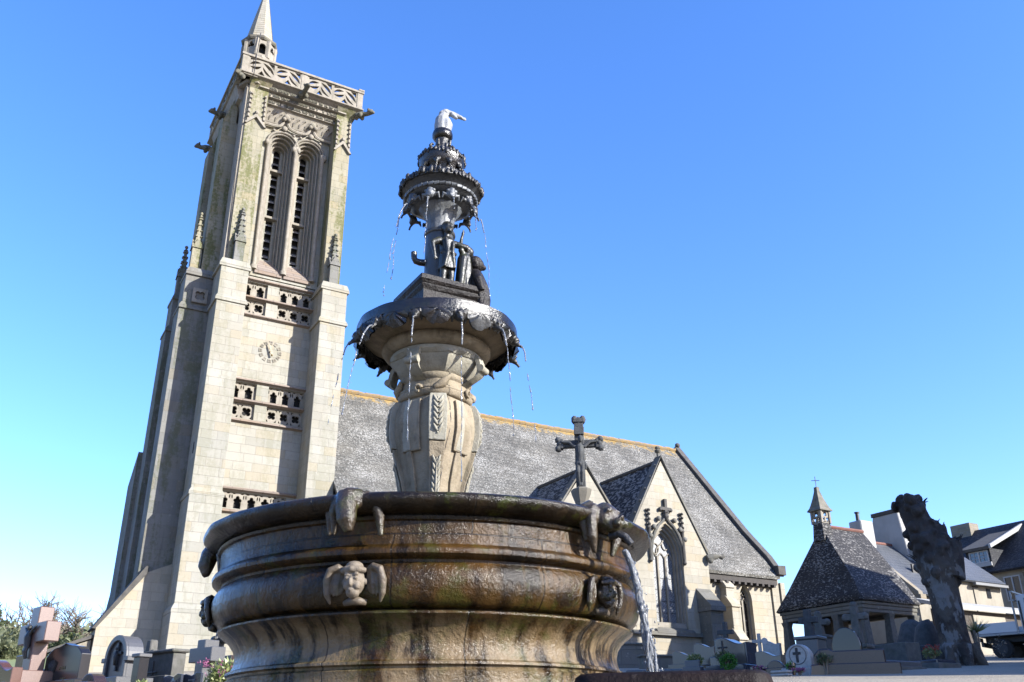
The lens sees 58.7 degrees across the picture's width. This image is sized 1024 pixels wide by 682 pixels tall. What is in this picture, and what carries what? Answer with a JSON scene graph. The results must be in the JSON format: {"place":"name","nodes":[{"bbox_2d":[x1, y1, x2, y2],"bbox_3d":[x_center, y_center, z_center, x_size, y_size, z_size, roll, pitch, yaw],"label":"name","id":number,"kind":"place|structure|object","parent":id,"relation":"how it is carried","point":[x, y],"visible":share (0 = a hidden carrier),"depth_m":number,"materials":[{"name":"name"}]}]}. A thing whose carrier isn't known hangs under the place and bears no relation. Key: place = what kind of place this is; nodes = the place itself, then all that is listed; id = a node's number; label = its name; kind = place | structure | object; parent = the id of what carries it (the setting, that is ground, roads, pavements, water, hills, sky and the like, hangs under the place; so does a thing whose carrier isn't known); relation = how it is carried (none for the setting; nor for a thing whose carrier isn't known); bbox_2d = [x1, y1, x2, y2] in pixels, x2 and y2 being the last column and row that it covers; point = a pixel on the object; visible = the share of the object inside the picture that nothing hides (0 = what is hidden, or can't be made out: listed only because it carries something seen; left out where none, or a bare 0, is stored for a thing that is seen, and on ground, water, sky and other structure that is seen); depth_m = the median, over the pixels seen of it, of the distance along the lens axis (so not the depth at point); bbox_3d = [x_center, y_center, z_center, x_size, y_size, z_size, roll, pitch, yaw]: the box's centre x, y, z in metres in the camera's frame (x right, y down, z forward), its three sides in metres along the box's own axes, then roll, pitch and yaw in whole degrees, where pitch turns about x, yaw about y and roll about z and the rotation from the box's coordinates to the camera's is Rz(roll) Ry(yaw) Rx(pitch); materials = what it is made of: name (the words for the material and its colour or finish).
{"place":"outdoors","nodes":[
{"label":"outdoors","id":0,"kind":"place"},
{"bbox_2d":[0,632,83,668],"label":"hill","id":1,"kind":"structure","parent":0,"point":[12,663],"depth_m":76.85,"materials":[{"name":"green plant"}]},
{"bbox_2d":[0,618,92,647],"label":"scrub","id":2,"kind":"object","parent":1,"relation":"on","point":[86,628],"visible":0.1,"depth_m":85.04,"materials":[{"name":"green plant"}]},
{"bbox_2d":[0,0,1023,643],"label":"sky","id":3,"kind":"structure","parent":0,"point":[780,243],"materials":[{"name":"blue"}]},
{"bbox_2d":[43,655,1023,681],"bbox_3d":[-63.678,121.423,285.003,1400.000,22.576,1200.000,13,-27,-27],"label":"ground","id":4,"kind":"structure","parent":0,"point":[996,669],"depth_m":13.84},
{"bbox_2d":[0,602,7,626],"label":"conifer","id":5,"kind":"object","parent":4,"relation":"on","point":[2,622],"visible":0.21,"depth_m":91.54,"materials":[{"name":"green plant"}]},
{"bbox_2d":[0,626,19,641],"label":"evergreen tree","id":6,"kind":"object","parent":4,"relation":"on","point":[8,633],"visible":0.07,"depth_m":86.07,"materials":[{"name":"green plant"}]},
{"bbox_2d":[0,660,22,681],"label":"headstone","id":7,"kind":"object","parent":4,"relation":"on","point":[9,672],"visible":1,"depth_m":13.53,"materials":[{"name":"pink stone"}]},
{"bbox_2d":[0,636,23,659],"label":"evergreen tree","id":8,"kind":"object","parent":4,"relation":"on","point":[10,649],"visible":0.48,"depth_m":79.09,"materials":[{"name":"green plant"}]},
{"bbox_2d":[15,655,22,666],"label":"headstone","id":9,"kind":"object","parent":4,"relation":"on","point":[19,661],"visible":0.15,"depth_m":17.33,"materials":[{"name":"grey stone"}]},
{"bbox_2d":[17,606,61,681],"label":"grave cross","id":10,"kind":"object","parent":4,"relation":"on","point":[39,633],"visible":1,"depth_m":15.17,"materials":[{"name":"pink stone"}]},
{"bbox_2d":[0,591,96,637],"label":"bare tree","id":11,"kind":"object","parent":4,"relation":"on","point":[46,604],"visible":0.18,"depth_m":94.77,"materials":[{"name":"brown plant"}]},
{"bbox_2d":[47,638,63,648],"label":"evergreen tree","id":12,"kind":"object","parent":4,"relation":"on","point":[54,644],"visible":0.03,"depth_m":84.56,"materials":[{"name":"green plant"}]},
{"bbox_2d":[44,643,90,681],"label":"headstone","id":13,"kind":"object","parent":4,"relation":"on","point":[68,662],"visible":0.98,"depth_m":14.82,"materials":[{"name":"black stone"}]},
{"bbox_2d":[54,597,105,642],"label":"bare tree","id":14,"kind":"object","parent":4,"relation":"on","point":[76,621],"visible":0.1,"depth_m":90.65,"materials":[{"name":"brown plant"}]},
{"bbox_2d":[81,673,106,681],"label":"headstone","id":15,"kind":"object","parent":4,"relation":"on","point":[89,677],"visible":1,"depth_m":13.54,"materials":[{"name":"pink stone"}]},
{"bbox_2d":[101,635,152,681],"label":"headstone","id":16,"kind":"object","parent":4,"relation":"on","point":[117,661],"visible":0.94,"depth_m":16.53,"materials":[{"name":"grey stone"}]},
{"bbox_2d":[130,653,151,681],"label":"headstone","id":17,"kind":"object","parent":4,"relation":"on","point":[140,666],"visible":1,"depth_m":15.44,"materials":[{"name":"black stone"}]},
{"bbox_2d":[144,640,157,651],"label":"headstone","id":18,"kind":"object","parent":4,"relation":"on","point":[152,645],"visible":0.27,"depth_m":18.22,"materials":[{"name":"stone"}]},
{"bbox_2d":[144,648,189,681],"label":"headstone","id":19,"kind":"object","parent":4,"relation":"on","point":[163,663],"visible":0.85,"depth_m":16.86,"materials":[{"name":"stone"}]},
{"bbox_2d":[163,673,183,681],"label":"grave plaque","id":20,"kind":"object","parent":4,"relation":"on","point":[178,677],"visible":1,"depth_m":13.43,"materials":[{"name":"grey stone"}]},
{"bbox_2d":[183,672,202,681],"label":"grave plaque","id":21,"kind":"object","parent":4,"relation":"on","point":[197,677],"visible":0.98,"depth_m":13.33,"materials":[{"name":"grey stone"}]},
{"bbox_2d":[188,639,225,681],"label":"grave cross","id":22,"kind":"object","parent":4,"relation":"on","point":[212,650],"visible":0.87,"depth_m":15.68,"materials":[{"name":"grey stone"}]},
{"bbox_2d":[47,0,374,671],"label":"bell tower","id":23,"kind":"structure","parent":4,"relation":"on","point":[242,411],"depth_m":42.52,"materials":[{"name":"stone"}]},
{"bbox_2d":[254,131,298,278],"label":"belfry window","id":24,"kind":"structure","parent":23,"relation":"in","point":[263,267],"depth_m":46.65,"materials":[{"name":"stone"}]},
{"bbox_2d":[283,139,324,284],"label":"belfry window","id":25,"kind":"structure","parent":23,"relation":"in","point":[292,274],"depth_m":47.33,"materials":[{"name":"stone"}]},
{"bbox_2d":[197,656,233,681],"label":"shrub","id":26,"kind":"object","parent":4,"relation":"on","point":[217,674],"visible":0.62,"depth_m":12.69,"materials":[{"name":"green plant"}]},
{"bbox_2d":[210,629,225,646],"bbox_3d":[-6.018,6.394,18.602,0.331,1.213,0.525,13,-27,-27],"label":"grave cross","id":27,"kind":"object","parent":4,"relation":"on","point":[221,642],"visible":0.16,"depth_m":18.61,"materials":[{"name":"grey stone"}]},
{"bbox_2d":[217,655,233,666],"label":"headstone","id":28,"kind":"object","parent":4,"relation":"on","point":[231,657],"visible":0.15,"depth_m":17.55,"materials":[{"name":"grey stone"}]},
{"bbox_2d":[198,109,649,681],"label":"stone fountain","id":29,"kind":"object","parent":4,"relation":"on","point":[430,569],"visible":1,"depth_m":4.51,"materials":[{"name":"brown stone"}]},
{"bbox_2d":[328,341,350,422],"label":"water stream","id":30,"kind":"structure","parent":29,"relation":"attached to","point":[338,374],"depth_m":5.77,"materials":[{"name":"clear liquid"}]},
{"bbox_2d":[341,324,371,414],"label":"water stream","id":31,"kind":"structure","parent":29,"relation":"attached to","point":[353,365],"depth_m":5.50,"materials":[{"name":"clear liquid"}]},
{"bbox_2d":[390,217,399,279],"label":"water stream","id":32,"kind":"structure","parent":29,"relation":"attached to","point":[394,246],"depth_m":6.36,"materials":[{"name":"clear liquid"}]},
{"bbox_2d":[383,203,407,295],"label":"water stream","id":33,"kind":"structure","parent":29,"relation":"attached to","point":[393,239],"depth_m":6.15,"materials":[{"name":"clear liquid"}]},
{"bbox_2d":[407,316,413,441],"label":"water stream","id":34,"kind":"structure","parent":29,"relation":"attached to","point":[409,372],"depth_m":5.39,"materials":[{"name":"clear liquid"}]},
{"bbox_2d":[424,196,428,261],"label":"water stream","id":35,"kind":"structure","parent":29,"relation":"attached to","point":[426,222],"depth_m":6.14,"materials":[{"name":"clear liquid"}]},
{"bbox_2d":[460,317,462,481],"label":"water stream","id":36,"kind":"structure","parent":29,"relation":"attached to","point":[461,391],"depth_m":5.36,"materials":[{"name":"clear liquid"}]},
{"bbox_2d":[473,206,476,230],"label":"water stream","id":37,"kind":"structure","parent":29,"relation":"attached to","point":[475,218],"depth_m":6.32,"materials":[{"name":"clear liquid"}]},
{"bbox_2d":[480,219,490,299],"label":"water stream","id":38,"kind":"structure","parent":29,"relation":"attached to","point":[486,252],"depth_m":6.43,"materials":[{"name":"clear liquid"}]},
{"bbox_2d":[501,328,514,435],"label":"water stream","id":39,"kind":"structure","parent":29,"relation":"attached to","point":[509,374],"depth_m":5.57,"materials":[{"name":"clear liquid"}]},
{"bbox_2d":[521,345,535,440],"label":"water stream","id":40,"kind":"structure","parent":29,"relation":"attached to","point":[529,387],"depth_m":5.85,"materials":[{"name":"clear liquid"}]},
{"bbox_2d":[333,388,785,654],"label":"church","id":41,"kind":"structure","parent":4,"relation":"on","point":[706,565],"depth_m":46.99,"materials":[{"name":"stone"}]},
{"bbox_2d":[653,531,679,622],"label":"window","id":42,"kind":"structure","parent":41,"relation":"in","point":[666,594],"depth_m":44.76,"materials":[{"name":"glass"}]},
{"bbox_2d":[740,586,752,639],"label":"window","id":43,"kind":"structure","parent":41,"relation":"in","point":[744,601],"depth_m":48.11,"materials":[{"name":"glass"}]},
{"bbox_2d":[555,415,603,504],"bbox_3d":[1.399,3.972,17.866,0.924,5.293,0.924,-18,-29,34],"label":"calvary cross","id":44,"kind":"object","parent":4,"relation":"on","point":[581,492],"visible":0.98,"depth_m":18.54,"materials":[{"name":"grey stone"}]},
{"bbox_2d":[617,643,643,667],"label":"block wall","id":45,"kind":"structure","parent":4,"relation":"on","point":[628,653],"depth_m":25.51,"materials":[{"name":"grey stone"}]},
{"bbox_2d":[636,654,672,668],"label":"block wall","id":46,"kind":"structure","parent":4,"relation":"on","point":[664,661],"depth_m":23.52,"materials":[{"name":"grey stone"}]},
{"bbox_2d":[626,669,705,671],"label":"grave kerb","id":47,"kind":"structure","parent":4,"relation":"on","point":[665,670],"depth_m":19.53,"materials":[{"name":"grey stone"}]},
{"bbox_2d":[574,670,773,681],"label":"stone trough","id":48,"kind":"object","parent":4,"relation":"on","point":[724,676],"visible":1,"depth_m":3.60,"materials":[{"name":"stone"}]},
{"bbox_2d":[621,549,663,671],"bbox_3d":[0.657,1.440,4.527,0.217,0.784,0.131,4,-24,-11],"label":"water jet","id":49,"kind":"object","parent":48,"relation":"in","point":[649,647],"visible":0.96,"depth_m":4.52},
{"bbox_2d":[668,651,690,668],"bbox_3d":[4.237,7.904,22.333,0.682,0.560,0.480,-19,-30,36],"label":"headstone","id":50,"kind":"object","parent":4,"relation":"on","point":[679,659],"visible":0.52,"depth_m":22.31,"materials":[{"name":"beige stone"}]},
{"bbox_2d":[682,660,703,670],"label":"headstone","id":51,"kind":"object","parent":4,"relation":"on","point":[692,665],"visible":0.48,"depth_m":18.70,"materials":[{"name":"grey stone"}]},
{"bbox_2d":[687,652,704,665],"bbox_3d":[4.115,7.213,20.432,0.404,0.441,0.468,-12,-26,23],"label":"shrub","id":52,"kind":"object","parent":4,"relation":"on","point":[694,656],"visible":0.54,"depth_m":20.41,"materials":[{"name":"green plant"}]},
{"bbox_2d":[694,643,715,668],"bbox_3d":[4.473,7.311,20.876,0.645,0.726,0.480,-19,-30,36],"label":"headstone","id":53,"kind":"object","parent":4,"relation":"on","point":[706,651],"visible":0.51,"depth_m":20.83,"materials":[{"name":"beige stone"}]},
{"bbox_2d":[710,657,716,665],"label":"headstone","id":54,"kind":"object","parent":4,"relation":"on","point":[713,661],"visible":0.14,"depth_m":19.64,"materials":[{"name":"grey stone"}]},
{"bbox_2d":[713,650,735,666],"bbox_3d":[4.231,6.360,18.015,0.436,0.480,0.410,13,-27,-27],"label":"shrub","id":55,"kind":"object","parent":4,"relation":"on","point":[721,654],"visible":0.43,"depth_m":18.01,"materials":[{"name":"green plant"}]},
{"bbox_2d":[717,622,733,638],"bbox_3d":[5.918,8.404,25.085,0.480,1.256,0.122,-19,-30,36],"label":"grave cross","id":56,"kind":"object","parent":4,"relation":"on","point":[725,632],"visible":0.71,"depth_m":25.20,"materials":[{"name":"grey stone"}]},
{"bbox_2d":[719,652,738,669],"bbox_3d":[4.169,6.189,17.531,0.392,0.383,0.195,-7,-25,13],"label":"wreath","id":57,"kind":"object","parent":4,"relation":"on","point":[725,657],"visible":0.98,"depth_m":17.52,"materials":[{"name":"green plant"}]},
{"bbox_2d":[706,638,756,670],"bbox_3d":[4.556,6.434,18.446,0.868,0.800,1.080,-19,-30,36],"label":"headstone","id":58,"kind":"object","parent":4,"relation":"on","point":[745,652],"visible":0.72,"depth_m":18.23,"materials":[{"name":"grey stone"}]},
{"bbox_2d":[752,664,765,669],"bbox_3d":[4.354,5.818,16.066,0.221,0.229,0.243,4,-24,-11],"label":"flower pot","id":59,"kind":"object","parent":4,"relation":"on","point":[756,667],"visible":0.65,"depth_m":16.04,"materials":[{"name":"purple plant"}]},
{"bbox_2d":[752,633,767,650],"bbox_3d":[5.534,6.936,20.195,0.360,0.857,0.081,-14,-27,27],"label":"grave cross","id":60,"kind":"object","parent":4,"relation":"on","point":[759,640],"visible":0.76,"depth_m":20.26,"materials":[{"name":"white stone"}]},
{"bbox_2d":[750,651,785,669],"bbox_3d":[4.940,6.181,17.325,0.645,0.536,0.528,-19,-30,36],"label":"headstone","id":61,"kind":"object","parent":4,"relation":"on","point":[763,658],"visible":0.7,"depth_m":17.31,"materials":[{"name":"beige stone"}]},
{"bbox_2d":[762,641,781,655],"bbox_3d":[6.037,7.319,21.027,0.521,0.761,0.288,-19,-30,36],"label":"headstone","id":62,"kind":"object","parent":4,"relation":"on","point":[773,648],"visible":0.41,"depth_m":21.04,"materials":[{"name":"white stone"}]},
{"bbox_2d":[763,660,786,673],"bbox_3d":[4.645,5.809,15.991,0.422,0.378,0.192,-19,-30,36],"label":"headstone","id":63,"kind":"object","parent":4,"relation":"on","point":[774,665],"visible":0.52,"depth_m":15.99,"materials":[{"name":"grey stone"}]},
{"bbox_2d":[770,670,792,675],"bbox_3d":[4.296,5.345,14.487,0.300,0.188,0.160,-19,-30,36],"label":"flower trough","id":64,"kind":"object","parent":4,"relation":"on","point":[782,673],"visible":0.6,"depth_m":14.44,"materials":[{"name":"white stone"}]},
{"bbox_2d":[785,660,795,674],"bbox_3d":[4.652,5.487,15.229,0.205,0.298,0.209,13,-27,-27],"label":"flower pot","id":65,"kind":"object","parent":4,"relation":"on","point":[789,665],"visible":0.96,"depth_m":15.19,"materials":[{"name":"green plant"}]},
{"bbox_2d":[781,644,813,674],"bbox_3d":[4.934,5.524,15.571,0.570,0.636,0.336,-19,-30,36],"label":"headstone","id":66,"kind":"object","parent":4,"relation":"on","point":[800,655],"visible":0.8,"depth_m":15.54,"materials":[{"name":"white stone"}]},
{"bbox_2d":[791,667,805,674],"bbox_3d":[4.720,5.458,14.991,0.243,0.199,0.243,0,-24,-2],"label":"flower bunch","id":67,"kind":"object","parent":4,"relation":"on","point":[799,670],"visible":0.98,"depth_m":14.96,"materials":[{"name":"purple plant"}]},
{"bbox_2d":[794,609,826,654],"bbox_3d":[6.724,6.796,20.468,0.560,1.465,0.560,-19,-30,36],"label":"grave cross","id":68,"kind":"object","parent":4,"relation":"on","point":[811,641],"visible":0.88,"depth_m":20.43,"materials":[{"name":"grey stone"}]},
{"bbox_2d":[813,611,832,649],"bbox_3d":[7.400,7.218,21.767,0.579,1.493,0.520,-19,-30,36],"label":"grave cross","id":69,"kind":"object","parent":4,"relation":"on","point":[819,628],"visible":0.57,"depth_m":21.80,"materials":[{"name":"stone"}]},
{"bbox_2d":[815,652,832,674],"bbox_3d":[5.238,5.400,15.180,0.316,0.410,0.318,13,-27,-27],"label":"shrub","id":70,"kind":"object","parent":4,"relation":"on","point":[824,659],"visible":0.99,"depth_m":15.17,"materials":[{"name":"green plant"}]},
{"bbox_2d":[832,627,862,650],"bbox_3d":[6.615,6.116,17.929,0.600,0.900,0.240,-15,-28,29],"label":"headstone","id":71,"kind":"object","parent":4,"relation":"on","point":[843,638],"visible":0.42,"depth_m":17.96,"materials":[{"name":"grey stone"}]},
{"bbox_2d":[776,477,920,655],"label":"open chapel","id":72,"kind":"structure","parent":4,"relation":"on","point":[840,569],"depth_m":40.90,"materials":[{"name":"stone"}]},
{"bbox_2d":[810,649,901,674],"bbox_3d":[5.843,5.594,15.597,1.476,0.581,1.235,-8,-25,16],"label":"tomb","id":73,"kind":"object","parent":4,"relation":"on","point":[867,661],"visible":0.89,"depth_m":15.22,"materials":[{"name":"grey stone"}]},
{"bbox_2d":[842,601,874,648],"bbox_3d":[7.346,6.326,19.291,0.579,1.570,0.480,-19,-30,36],"label":"grave cross","id":74,"kind":"object","parent":4,"relation":"on","point":[855,617],"visible":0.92,"depth_m":19.36,"materials":[{"name":"stone"}]},
{"bbox_2d":[849,512,932,643],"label":"slate house","id":75,"kind":"structure","parent":4,"relation":"on","point":[899,563],"depth_m":51.80,"materials":[{"name":"grey stone"}]},
{"bbox_2d":[874,642,921,660],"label":"grave slab","id":76,"kind":"structure","parent":4,"relation":"on","point":[904,651],"depth_m":20.76,"materials":[{"name":"stone"}]},
{"bbox_2d":[886,660,926,669],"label":"grave slab","id":77,"kind":"structure","parent":4,"relation":"on","point":[909,665],"depth_m":17.06,"materials":[{"name":"grey stone"}]},
{"bbox_2d":[899,617,918,641],"bbox_3d":[10.693,8.052,24.131,0.862,1.384,0.871,13,-27,-27],"label":"rough stone","id":78,"kind":"object","parent":4,"relation":"on","point":[906,630],"visible":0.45,"depth_m":24.07,"materials":[{"name":"grey stone"}]},
{"bbox_2d":[920,645,930,659],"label":"grave slab","id":79,"kind":"structure","parent":4,"relation":"on","point":[921,649],"depth_m":21.17,"materials":[{"name":"grey stone"}]},
{"bbox_2d":[914,619,938,658],"bbox_3d":[10.176,7.478,22.259,0.639,1.318,0.607,13,-27,-27],"label":"rough stone","id":80,"kind":"object","parent":4,"relation":"on","point":[925,631],"visible":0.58,"depth_m":22.19,"materials":[{"name":"grey stone"}]},
{"bbox_2d":[921,644,941,658],"bbox_3d":[9.030,6.778,19.554,0.444,0.539,0.449,-14,-27,28],"label":"shrub","id":81,"kind":"object","parent":4,"relation":"on","point":[932,653],"visible":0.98,"depth_m":19.53,"materials":[{"name":"green plant"}]},
{"bbox_2d":[870,509,1008,613],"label":"tall chimney house","id":82,"kind":"structure","parent":4,"relation":"on","point":[979,585],"depth_m":53.50,"materials":[{"name":"white paint"}]},
{"bbox_2d":[972,586,982,611],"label":"door","id":83,"kind":"structure","parent":82,"relation":"in","point":[975,588],"depth_m":51.80,"materials":[{"name":"white"}]},
{"bbox_2d":[986,588,991,598],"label":"window","id":84,"kind":"structure","parent":82,"relation":"in","point":[988,591],"depth_m":52.45,"materials":[{"name":"black glass"}]},
{"bbox_2d":[917,659,961,667],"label":"grave slab","id":85,"kind":"structure","parent":4,"relation":"on","point":[937,663],"depth_m":18.20,"materials":[{"name":"grey stone"}]},
{"bbox_2d":[891,493,988,665],"bbox_3d":[10.220,5.916,21.737,1.219,4.702,1.419,13,-27,-27],"label":"pollard tree","id":86,"kind":"object","parent":4,"relation":"on","point":[937,557],"visible":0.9,"depth_m":21.55,"materials":[{"name":"brown plant"}]},
{"bbox_2d":[917,598,1021,654],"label":"garden wall","id":87,"kind":"structure","parent":4,"relation":"on","point":[985,617],"depth_m":47.56,"materials":[{"name":"white paint"}]},
{"bbox_2d":[966,613,1006,658],"bbox_3d":[12.159,7.710,23.611,1.015,1.324,0.978,13,-27,-27],"label":"spiky plant","id":88,"kind":"object","parent":4,"relation":"on","point":[974,630],"visible":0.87,"depth_m":23.59,"materials":[{"name":"green plant"}]},
{"bbox_2d":[950,520,1023,614],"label":"dormer house","id":89,"kind":"structure","parent":4,"relation":"on","point":[997,552],"depth_m":58.89,"materials":[{"name":"grey stone"}]},
{"bbox_2d":[1003,572,1023,600],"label":"window","id":90,"kind":"structure","parent":89,"relation":"in","point":[1015,583],"depth_m":56.73,"materials":[{"name":"grey paint"}]},
{"bbox_2d":[974,591,1023,657],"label":"flatbed truck","id":91,"kind":"object","parent":4,"relation":"on","point":[1011,634],"visible":0.77,"depth_m":32.14,"materials":[{"name":"grey metal"}]}
]}

